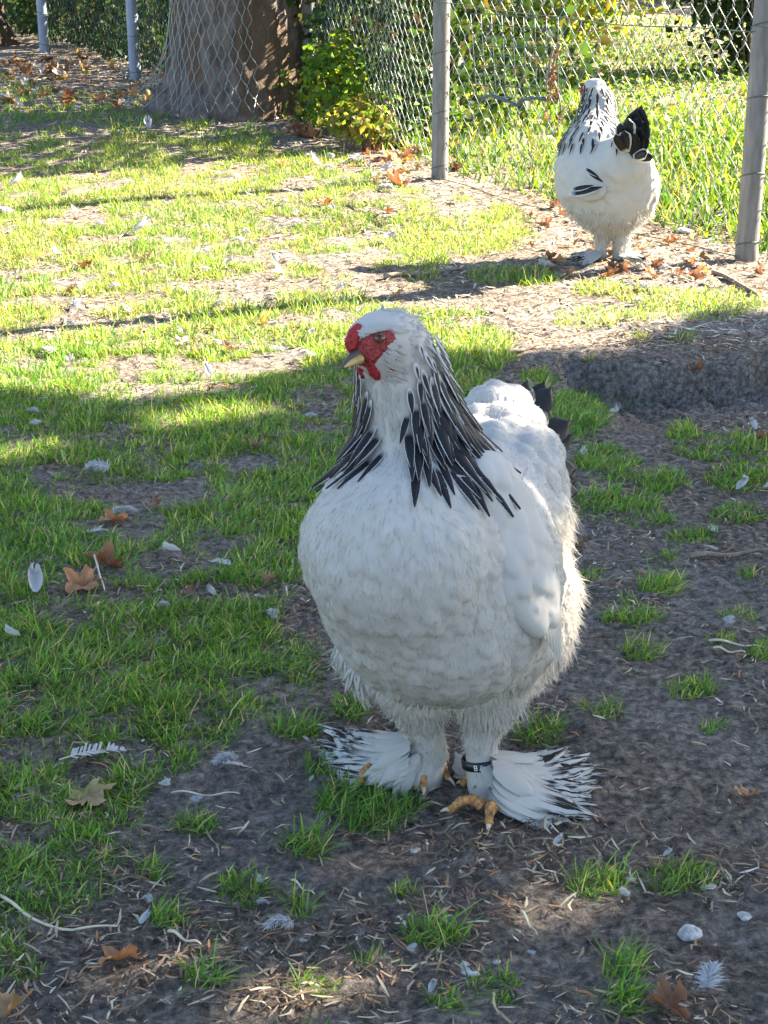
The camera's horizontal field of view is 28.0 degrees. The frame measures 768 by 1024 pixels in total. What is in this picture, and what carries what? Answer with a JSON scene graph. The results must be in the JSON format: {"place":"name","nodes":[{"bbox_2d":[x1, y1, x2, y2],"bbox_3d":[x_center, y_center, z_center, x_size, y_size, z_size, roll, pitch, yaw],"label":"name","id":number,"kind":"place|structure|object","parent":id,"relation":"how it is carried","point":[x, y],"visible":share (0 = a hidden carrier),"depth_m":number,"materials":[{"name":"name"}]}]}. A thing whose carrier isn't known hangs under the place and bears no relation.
{"place":"outdoors","nodes":[
{"label":"outdoors","id":0,"kind":"place"},
{"bbox_2d":[0,0,767,1023],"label":"ground","id":1,"kind":"structure","parent":0,"point":[678,384],"depth_m":2.31,"materials":[{"name":"soil"}]},
{"bbox_2d":[0,206,15,213],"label":"feather","id":2,"kind":"object","parent":1,"relation":"on","point":[8,209],"visible":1,"depth_m":6.24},
{"bbox_2d":[0,0,20,45],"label":"corner tree","id":3,"kind":"object","parent":1,"relation":"on","point":[8,37],"visible":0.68,"depth_m":12.93,"materials":[{"name":"brown plant"}]},
{"bbox_2d":[4,624,19,635],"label":"feather","id":4,"kind":"object","parent":1,"relation":"on","point":[9,630],"visible":1,"depth_m":2.40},
{"bbox_2d":[8,171,22,185],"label":"feather","id":5,"kind":"object","parent":1,"relation":"on","point":[17,178],"visible":0.99,"depth_m":6.81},
{"bbox_2d":[0,989,32,1018],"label":"fallen leaf","id":6,"kind":"object","parent":1,"relation":"on","point":[10,1001],"visible":1,"depth_m":1.56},
{"bbox_2d":[15,85,28,95],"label":"fallen leaf","id":7,"kind":"object","parent":1,"relation":"on","point":[26,91],"visible":0.87,"depth_m":9.76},
{"bbox_2d":[18,60,31,76],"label":"fallen leaf","id":8,"kind":"object","parent":1,"relation":"on","point":[23,69],"visible":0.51,"depth_m":10.88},
{"bbox_2d":[28,562,42,591],"bbox_3d":[-0.591,0.108,2.605,0.026,0.040,0.055,8,12,-23],"label":"feather","id":9,"kind":"object","parent":1,"relation":"on","point":[35,576],"visible":1,"depth_m":2.61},
{"bbox_2d":[36,87,50,96],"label":"fallen leaf","id":10,"kind":"object","parent":1,"relation":"on","point":[43,92],"visible":1,"depth_m":9.70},
{"bbox_2d":[41,346,55,352],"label":"feather","id":11,"kind":"object","parent":1,"relation":"on","point":[48,348],"visible":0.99,"depth_m":4.21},
{"bbox_2d":[0,894,116,930],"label":"straw","id":12,"kind":"object","parent":1,"relation":"on","point":[8,900],"visible":1,"depth_m":1.70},
{"bbox_2d":[52,62,65,74],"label":"fallen leaf","id":13,"kind":"object","parent":1,"relation":"on","point":[55,69],"visible":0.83,"depth_m":10.94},
{"bbox_2d":[59,89,76,97],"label":"fallen leaf","id":14,"kind":"object","parent":1,"relation":"on","point":[67,93],"visible":1,"depth_m":9.69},
{"bbox_2d":[69,298,87,307],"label":"feather","id":15,"kind":"object","parent":1,"relation":"on","point":[75,302],"visible":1,"depth_m":4.79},
{"bbox_2d":[63,564,105,593],"bbox_3d":[-0.514,0.115,2.638,0.076,0.027,0.077,12,27,-2],"label":"fallen leaf","id":16,"kind":"object","parent":1,"relation":"on","point":[83,579],"visible":1,"depth_m":2.64,"materials":[{"name":"plant"}]},
{"bbox_2d":[77,260,91,267],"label":"fallen leaf","id":17,"kind":"object","parent":1,"relation":"on","point":[85,263],"visible":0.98,"depth_m":5.35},
{"bbox_2d":[65,777,115,805],"bbox_3d":[-0.376,0.358,1.960,0.059,0.017,0.065,6,20,16],"label":"fallen leaf","id":18,"kind":"object","parent":1,"relation":"on","point":[95,794],"visible":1,"depth_m":1.96,"materials":[{"name":"plant"}]},
{"bbox_2d":[59,742,125,760],"bbox_3d":[-0.387,0.319,2.047,0.094,0.012,0.037,-1,15,-25],"label":"feather","id":19,"kind":"object","parent":1,"relation":"on","point":[112,747],"visible":1,"depth_m":2.05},
{"bbox_2d":[83,458,111,471],"bbox_3d":[-0.605,-0.100,3.235,0.062,0.020,0.055,0,34,1],"label":"feather","id":20,"kind":"object","parent":1,"relation":"on","point":[104,465],"visible":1,"depth_m":3.23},
{"bbox_2d":[93,554,104,589],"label":"stalk","id":21,"kind":"object","parent":1,"relation":"on","point":[96,562],"visible":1,"depth_m":2.67,"materials":[{"name":"plant"}]},
{"bbox_2d":[92,93,107,101],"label":"fallen leaf","id":22,"kind":"object","parent":1,"relation":"on","point":[98,98],"visible":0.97,"depth_m":9.67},
{"bbox_2d":[85,541,124,567],"bbox_3d":[-0.492,0.073,2.720,0.072,0.042,0.048,17,8,3],"label":"fallen leaf","id":23,"kind":"object","parent":1,"relation":"on","point":[105,554],"visible":0.99,"depth_m":2.73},
{"bbox_2d":[99,508,127,522],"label":"fallen leaf","id":24,"kind":"object","parent":1,"relation":"on","point":[110,515],"visible":1,"depth_m":2.95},
{"bbox_2d":[98,943,139,964],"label":"fallen leaf","id":25,"kind":"object","parent":1,"relation":"on","point":[113,953],"visible":1,"depth_m":1.64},
{"bbox_2d":[111,505,140,512],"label":"feather","id":26,"kind":"object","parent":1,"relation":"on","point":[125,508],"visible":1,"depth_m":2.98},
{"bbox_2d":[120,85,137,94],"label":"fallen leaf","id":27,"kind":"object","parent":1,"relation":"on","point":[134,90],"visible":0.92,"depth_m":9.88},
{"bbox_2d":[132,216,148,230],"bbox_3d":[-0.933,-1.105,5.884,0.076,0.055,0.036,-11,10,-25],"label":"feather","id":28,"kind":"object","parent":1,"relation":"on","point":[141,223],"visible":1,"depth_m":5.88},
{"bbox_2d":[139,909,149,923],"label":"feather","id":29,"kind":"object","parent":1,"relation":"on","point":[144,916],"visible":1,"depth_m":1.70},
{"bbox_2d":[144,115,151,127],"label":"feather","id":30,"kind":"object","parent":1,"relation":"on","point":[148,122],"visible":1,"depth_m":8.51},
{"bbox_2d":[151,494,164,505],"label":"fallen leaf","id":31,"kind":"object","parent":1,"relation":"on","point":[155,501],"visible":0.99,"depth_m":3.05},
{"bbox_2d":[158,776,170,785],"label":"feather","id":32,"kind":"object","parent":1,"relation":"on","point":[165,781],"visible":1,"depth_m":1.96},
{"bbox_2d":[162,541,180,550],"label":"feather","id":33,"kind":"object","parent":1,"relation":"on","point":[168,546],"visible":1,"depth_m":2.76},
{"bbox_2d":[167,929,201,944],"bbox_3d":[-0.217,0.463,1.672,0.048,0.009,0.004,13,23,32],"label":"straw","id":34,"kind":"object","parent":1,"relation":"on","point":[174,931],"visible":1,"depth_m":1.67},
{"bbox_2d":[175,335,195,344],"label":"feather","id":35,"kind":"object","parent":1,"relation":"on","point":[184,339],"visible":1,"depth_m":4.31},
{"bbox_2d":[183,577,199,597],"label":"fallen leaf","id":36,"kind":"object","parent":1,"relation":"on","point":[192,589],"visible":1,"depth_m":2.61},
{"bbox_2d":[189,794,203,803],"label":"feather","id":37,"kind":"object","parent":1,"relation":"on","point":[196,797],"visible":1,"depth_m":1.96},
{"bbox_2d":[171,790,239,795],"bbox_3d":[-0.229,0.361,1.973,0.091,0.008,0.003,2,19,5],"label":"straw","id":38,"kind":"object","parent":1,"relation":"on","point":[176,791],"visible":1,"depth_m":1.97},
{"bbox_2d":[205,359,211,374],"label":"feather","id":39,"kind":"object","parent":1,"relation":"on","point":[208,367],"visible":1,"depth_m":3.96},
{"bbox_2d":[206,583,215,594],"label":"feather","id":40,"kind":"object","parent":1,"relation":"on","point":[209,587],"visible":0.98,"depth_m":2.59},
{"bbox_2d":[208,558,230,564],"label":"feather","id":41,"kind":"object","parent":1,"relation":"on","point":[224,561],"visible":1,"depth_m":2.71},
{"bbox_2d":[135,0,309,122],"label":"plane tree","id":42,"kind":"object","parent":1,"relation":"on","point":[277,45],"visible":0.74,"depth_m":8.79,"materials":[{"name":"brown plant"}]},
{"bbox_2d":[210,749,237,764],"bbox_3d":[-0.213,0.324,2.035,0.040,0.013,0.036,-17,21,-36],"label":"feather","id":43,"kind":"object","parent":1,"relation":"on","point":[221,757],"visible":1,"depth_m":2.03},
{"bbox_2d":[220,339,238,349],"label":"fallen leaf","id":44,"kind":"object","parent":1,"relation":"on","point":[228,345],"visible":1,"depth_m":4.27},
{"bbox_2d":[223,760,251,767],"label":"feather","id":45,"kind":"object","parent":1,"relation":"on","point":[238,763],"visible":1,"depth_m":2.01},
{"bbox_2d":[248,436,263,446],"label":"fallen leaf","id":46,"kind":"object","parent":1,"relation":"on","point":[253,443],"visible":1,"depth_m":3.40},
{"bbox_2d":[256,311,267,325],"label":"fallen leaf","id":47,"kind":"object","parent":1,"relation":"on","point":[262,319],"visible":0.96,"depth_m":4.54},
{"bbox_2d":[262,571,281,581],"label":"fallen leaf","id":48,"kind":"object","parent":1,"relation":"on","point":[268,578],"visible":1,"depth_m":2.66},
{"bbox_2d":[267,607,279,619],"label":"feather","id":49,"kind":"object","parent":1,"relation":"on","point":[272,611],"visible":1,"depth_m":2.51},
{"bbox_2d":[272,250,278,262],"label":"feather","id":50,"kind":"object","parent":1,"relation":"on","point":[275,256],"visible":0.98,"depth_m":5.37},
{"bbox_2d":[258,914,293,931],"bbox_3d":[-0.118,0.448,1.678,0.046,0.011,0.036,-3,9,-16],"label":"feather","id":51,"kind":"object","parent":1,"relation":"on","point":[277,919],"visible":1,"depth_m":1.68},
{"bbox_2d":[286,122,305,131],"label":"fallen leaf","id":52,"kind":"object","parent":1,"relation":"on","point":[296,125],"visible":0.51,"depth_m":8.29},
{"bbox_2d":[2,0,611,143],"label":"hedge","id":53,"kind":"object","parent":1,"relation":"on","point":[21,15],"visible":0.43,"depth_m":8.34,"materials":[{"name":"green plant"}]},
{"bbox_2d":[310,151,320,164],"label":"feather","id":54,"kind":"object","parent":1,"relation":"on","point":[315,158],"visible":1,"depth_m":7.32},
{"bbox_2d":[295,28,380,132],"bbox_3d":[-0.272,-2.311,8.291,0.448,0.578,0.614,-10,22,-27],"label":"bush","id":55,"kind":"object","parent":1,"relation":"on","point":[331,67],"visible":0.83,"depth_m":8.15,"materials":[{"name":"green plant"}]},
{"bbox_2d":[316,93,403,150],"bbox_3d":[-0.139,-1.950,7.767,0.456,0.301,0.447,9,21,23],"label":"bush","id":56,"kind":"object","parent":1,"relation":"on","point":[365,121],"visible":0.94,"depth_m":7.70,"materials":[{"name":"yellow plant"}]},
{"bbox_2d":[0,55,767,1023],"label":"dry debris","id":57,"kind":"object","parent":1,"relation":"on","point":[274,965],"visible":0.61,"depth_m":1.88,"materials":[{"name":"plant"}]},
{"bbox_2d":[379,160,391,171],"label":"feather","id":58,"kind":"object","parent":1,"relation":"on","point":[383,167],"visible":0.97,"depth_m":7.19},
{"bbox_2d":[379,182,394,189],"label":"feather","id":59,"kind":"object","parent":1,"relation":"on","point":[387,184],"visible":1,"depth_m":6.74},
{"bbox_2d":[384,227,395,237],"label":"feather","id":60,"kind":"object","parent":1,"relation":"on","point":[391,232],"visible":1,"depth_m":5.76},
{"bbox_2d":[386,167,404,177],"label":"fallen leaf","id":61,"kind":"object","parent":1,"relation":"on","point":[391,170],"visible":0.51,"depth_m":7.12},
{"bbox_2d":[386,170,409,185],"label":"fallen leaf","id":62,"kind":"object","parent":1,"relation":"on","point":[396,178],"visible":0.88,"depth_m":6.86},
{"bbox_2d":[391,155,405,168],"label":"fallen leaf","id":63,"kind":"object","parent":1,"relation":"on","point":[398,162],"visible":0.87,"depth_m":7.36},
{"bbox_2d":[388,173,412,187],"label":"fallen leaf","id":64,"kind":"object","parent":1,"relation":"on","point":[402,178],"visible":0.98,"depth_m":6.87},
{"bbox_2d":[36,0,767,262],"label":"chain link fence","id":65,"kind":"object","parent":1,"relation":"on","point":[752,182],"visible":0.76,"depth_m":6.71,"materials":[{"name":"grey metal"}]},
{"bbox_2d":[470,13,557,98],"bbox_3d":[0.531,-1.874,6.354,0.004,0.345,0.638,-11,22,-29],"label":"wire panel","id":66,"kind":"object","parent":65,"relation":"attached to","point":[514,56],"visible":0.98,"depth_m":6.34,"materials":[{"name":"galvanised wire"}]},
{"bbox_2d":[480,94,547,106],"bbox_3d":[0.534,-1.709,6.376,0.020,0.054,0.461,-11,22,-29],"label":"strap","id":67,"kind":"object","parent":66,"relation":"attached to","point":[513,103],"visible":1,"depth_m":6.36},
{"bbox_2d":[539,43,562,127],"bbox_3d":[0.662,-1.693,6.124,0.048,0.334,0.191,-8,21,-21],"label":"dried vine","id":68,"kind":"object","parent":66,"relation":"hanging from","point":[550,77],"visible":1,"depth_m":6.11,"materials":[{"name":"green plant"}]},
{"bbox_2d":[407,943,417,952],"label":"feather","id":69,"kind":"object","parent":1,"relation":"on","point":[411,947],"visible":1,"depth_m":1.65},
{"bbox_2d":[383,267,463,278],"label":"twig","id":70,"kind":"object","parent":1,"relation":"on","point":[391,275],"visible":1,"depth_m":5.21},
{"bbox_2d":[343,0,509,67],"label":"shrub","id":71,"kind":"object","parent":1,"relation":"on","point":[461,13],"visible":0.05,"depth_m":10.49,"materials":[{"name":"green plant"}]},
{"bbox_2d":[428,978,436,991],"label":"feather","id":72,"kind":"object","parent":1,"relation":"on","point":[433,982],"visible":1,"depth_m":1.59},
{"bbox_2d":[297,304,606,835],"bbox_3d":[0.100,0.033,1.964,0.401,0.682,0.659,0,19,0],"label":"hen","id":73,"kind":"object","parent":1,"relation":"on","point":[440,573],"visible":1,"depth_m":1.71,"materials":[{"name":"white"}]},
{"bbox_2d":[449,161,462,170],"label":"fallen leaf","id":74,"kind":"object","parent":1,"relation":"on","point":[457,166],"visible":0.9,"depth_m":7.28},
{"bbox_2d":[460,961,479,977],"bbox_3d":[0.088,0.484,1.625,0.016,0.007,0.029,-13,23,-32],"label":"feather","id":75,"kind":"object","parent":1,"relation":"on","point":[469,971],"visible":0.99,"depth_m":1.62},
{"bbox_2d":[273,8,767,227],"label":"weed leaves","id":76,"kind":"object","parent":1,"relation":"on","point":[661,122],"visible":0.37,"depth_m":8.53,"materials":[{"name":"green plant"}]},
{"bbox_2d":[504,343,542,353],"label":"twig","id":77,"kind":"object","parent":1,"relation":"on","point":[528,347],"visible":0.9,"depth_m":4.29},
{"bbox_2d":[520,910,537,934],"bbox_3d":[0.161,0.456,1.706,0.004,0.009,0.047,-6,20,-17],"label":"straw","id":78,"kind":"object","parent":1,"relation":"on","point":[526,918],"visible":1,"depth_m":1.71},
{"bbox_2d":[535,216,551,227],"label":"fallen leaf","id":79,"kind":"object","parent":1,"relation":"on","point":[546,224],"visible":1,"depth_m":6.04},
{"bbox_2d":[538,256,554,265],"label":"feather","id":80,"kind":"object","parent":1,"relation":"on","point":[545,262],"visible":1,"depth_m":5.26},
{"bbox_2d":[545,250,556,259],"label":"fallen leaf","id":81,"kind":"object","parent":1,"relation":"on","point":[549,255],"visible":0.96,"depth_m":5.40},
{"bbox_2d":[455,0,647,54],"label":"shrub","id":82,"kind":"object","parent":1,"relation":"on","point":[607,13],"visible":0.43,"depth_m":11.94,"materials":[{"name":"green plant"}]},
{"bbox_2d":[553,833,562,844],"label":"feather","id":83,"kind":"object","parent":1,"relation":"on","point":[558,838],"visible":1,"depth_m":1.86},
{"bbox_2d":[550,254,566,263],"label":"fallen leaf","id":84,"kind":"object","parent":1,"relation":"on","point":[558,259],"visible":1,"depth_m":5.36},
{"bbox_2d":[560,267,574,275],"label":"fallen leaf","id":85,"kind":"object","parent":1,"relation":"on","point":[569,271],"visible":1,"depth_m":5.20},
{"bbox_2d":[570,535,589,546],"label":"fallen leaf","id":86,"kind":"object","parent":1,"relation":"on","point":[579,541],"visible":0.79,"depth_m":2.83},
{"bbox_2d":[597,269,614,276],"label":"fallen leaf","id":87,"kind":"object","parent":1,"relation":"on","point":[610,272],"visible":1,"depth_m":5.17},
{"bbox_2d":[553,78,660,264],"bbox_3d":[0.778,-1.161,5.346,0.369,0.641,0.536,0,19,0],"label":"hen","id":88,"kind":"object","parent":1,"relation":"on","point":[607,181],"visible":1,"depth_m":5.28,"materials":[{"name":"white"}]},
{"bbox_2d":[618,262,628,272],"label":"fallen leaf","id":89,"kind":"object","parent":1,"relation":"on","point":[623,268],"visible":0.97,"depth_m":5.23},
{"bbox_2d":[619,887,629,895],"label":"feather","id":90,"kind":"object","parent":1,"relation":"on","point":[622,889],"visible":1,"depth_m":1.76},
{"bbox_2d":[548,0,718,31],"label":"shrub","id":91,"kind":"object","parent":1,"relation":"on","point":[652,11],"visible":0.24,"depth_m":14.02,"materials":[{"name":"green plant"}]},
{"bbox_2d":[645,266,659,276],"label":"fallen leaf","id":92,"kind":"object","parent":1,"relation":"on","point":[651,271],"visible":1,"depth_m":5.18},
{"bbox_2d":[645,222,660,230],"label":"fallen leaf","id":93,"kind":"object","parent":1,"relation":"on","point":[651,227],"visible":1,"depth_m":5.94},
{"bbox_2d":[651,259,664,268],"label":"fallen leaf","id":94,"kind":"object","parent":1,"relation":"on","point":[657,263],"visible":0.94,"depth_m":5.27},
{"bbox_2d":[645,975,690,1019],"bbox_3d":[0.287,0.490,1.555,0.038,0.030,0.052,-2,19,-5],"label":"fallen leaf","id":95,"kind":"object","parent":1,"relation":"on","point":[668,998],"visible":1,"depth_m":1.56,"materials":[{"name":"plant"}]},
{"bbox_2d":[678,228,692,233],"bbox_3d":[1.158,-1.078,5.908,0.051,0.023,0.061,-16,25,-38],"label":"pebble","id":96,"kind":"object","parent":1,"relation":"on","point":[682,230],"visible":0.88,"depth_m":5.89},
{"bbox_2d":[677,924,702,941],"bbox_3d":[0.337,0.463,1.693,0.026,0.011,0.026,10,22,26],"label":"pebble","id":97,"kind":"object","parent":1,"relation":"on","point":[688,933],"visible":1,"depth_m":1.69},
{"bbox_2d":[635,0,753,71],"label":"evergreen","id":98,"kind":"object","parent":1,"relation":"on","point":[740,7],"visible":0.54,"depth_m":11.09,"materials":[{"name":"green plant"}]},
{"bbox_2d":[686,267,704,280],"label":"fallen leaf","id":99,"kind":"object","parent":1,"relation":"on","point":[695,275],"visible":1,"depth_m":5.15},
{"bbox_2d":[687,359,703,369],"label":"fallen leaf","id":100,"kind":"object","parent":1,"relation":"on","point":[698,366],"visible":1,"depth_m":4.12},
{"bbox_2d":[695,250,710,259],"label":"fallen leaf","id":101,"kind":"object","parent":1,"relation":"on","point":[703,255],"visible":1,"depth_m":5.43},
{"bbox_2d":[699,262,711,273],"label":"fallen leaf","id":102,"kind":"object","parent":1,"relation":"on","point":[704,268],"visible":0.98,"depth_m":5.23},
{"bbox_2d":[700,883,716,889],"bbox_3d":[0.376,0.435,1.783,0.015,0.007,0.022,16,25,37],"label":"pebble","id":103,"kind":"object","parent":1,"relation":"on","point":[710,885],"visible":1,"depth_m":1.78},
{"bbox_2d":[690,959,728,991],"bbox_3d":[0.340,0.475,1.593,0.045,0.017,0.051,-5,15,21],"label":"feather","id":104,"kind":"object","parent":1,"relation":"on","point":[709,976],"visible":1,"depth_m":1.58,"materials":[{"name":"white"}]},
{"bbox_2d":[689,548,767,558],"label":"twig","id":105,"kind":"object","parent":1,"relation":"on","point":[694,555],"visible":1,"depth_m":2.78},
{"bbox_2d":[722,615,735,623],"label":"feather","id":106,"kind":"object","parent":1,"relation":"on","point":[727,619],"visible":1,"depth_m":2.45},
{"bbox_2d":[713,646,745,652],"bbox_3d":[0.534,0.214,2.377,0.051,0.009,0.004,7,20,19],"label":"straw","id":107,"kind":"object","parent":1,"relation":"on","point":[722,648],"visible":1,"depth_m":2.38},
{"bbox_2d":[711,270,760,297],"bbox_3d":[1.168,-0.755,5.077,0.032,0.027,0.356,-5,20,-13],"label":"twig","id":108,"kind":"object","parent":1,"relation":"on","point":[728,278],"visible":0.95,"depth_m":5.11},
{"bbox_2d":[708,639,764,647],"bbox_3d":[0.550,0.205,2.400,0.086,0.010,0.009,6,20,16],"label":"straw","id":109,"kind":"object","parent":1,"relation":"on","point":[724,640],"visible":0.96,"depth_m":2.40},
{"bbox_2d":[736,474,748,488],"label":"feather","id":110,"kind":"object","parent":1,"relation":"on","point":[742,482],"visible":1,"depth_m":3.12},
{"bbox_2d":[737,911,751,920],"bbox_3d":[0.406,0.454,1.729,0.015,0.005,0.017,-6,20,-15],"label":"pebble","id":111,"kind":"object","parent":1,"relation":"on","point":[744,916],"visible":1,"depth_m":1.73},
{"bbox_2d":[734,784,759,796],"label":"fallen leaf","id":112,"kind":"object","parent":1,"relation":"on","point":[742,791],"visible":1,"depth_m":1.97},
{"bbox_2d":[749,417,757,428],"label":"feather","id":113,"kind":"object","parent":1,"relation":"on","point":[753,422],"visible":1,"depth_m":3.52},
{"bbox_2d":[756,428,767,441],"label":"fallen leaf","id":114,"kind":"object","parent":1,"relation":"on","point":[761,434],"visible":0.9,"depth_m":3.45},
{"label":"fallen leaf","id":115,"kind":"object","parent":1,"relation":"on","visible":0},
{"bbox_2d":[301,121,319,137],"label":"fallen leaf","id":116,"kind":"object","parent":115,"relation":"on","point":[311,131],"visible":1,"depth_m":8.17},
{"bbox_2d":[0,71,767,1023],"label":"grass","id":117,"kind":"structure","parent":0,"point":[466,357],"depth_m":3.26,"materials":[{"name":"plant"}]},
{"bbox_2d":[281,4,767,259],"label":"tall grass","id":118,"kind":"structure","parent":0,"point":[719,185],"depth_m":7.83,"materials":[{"name":"plant"}]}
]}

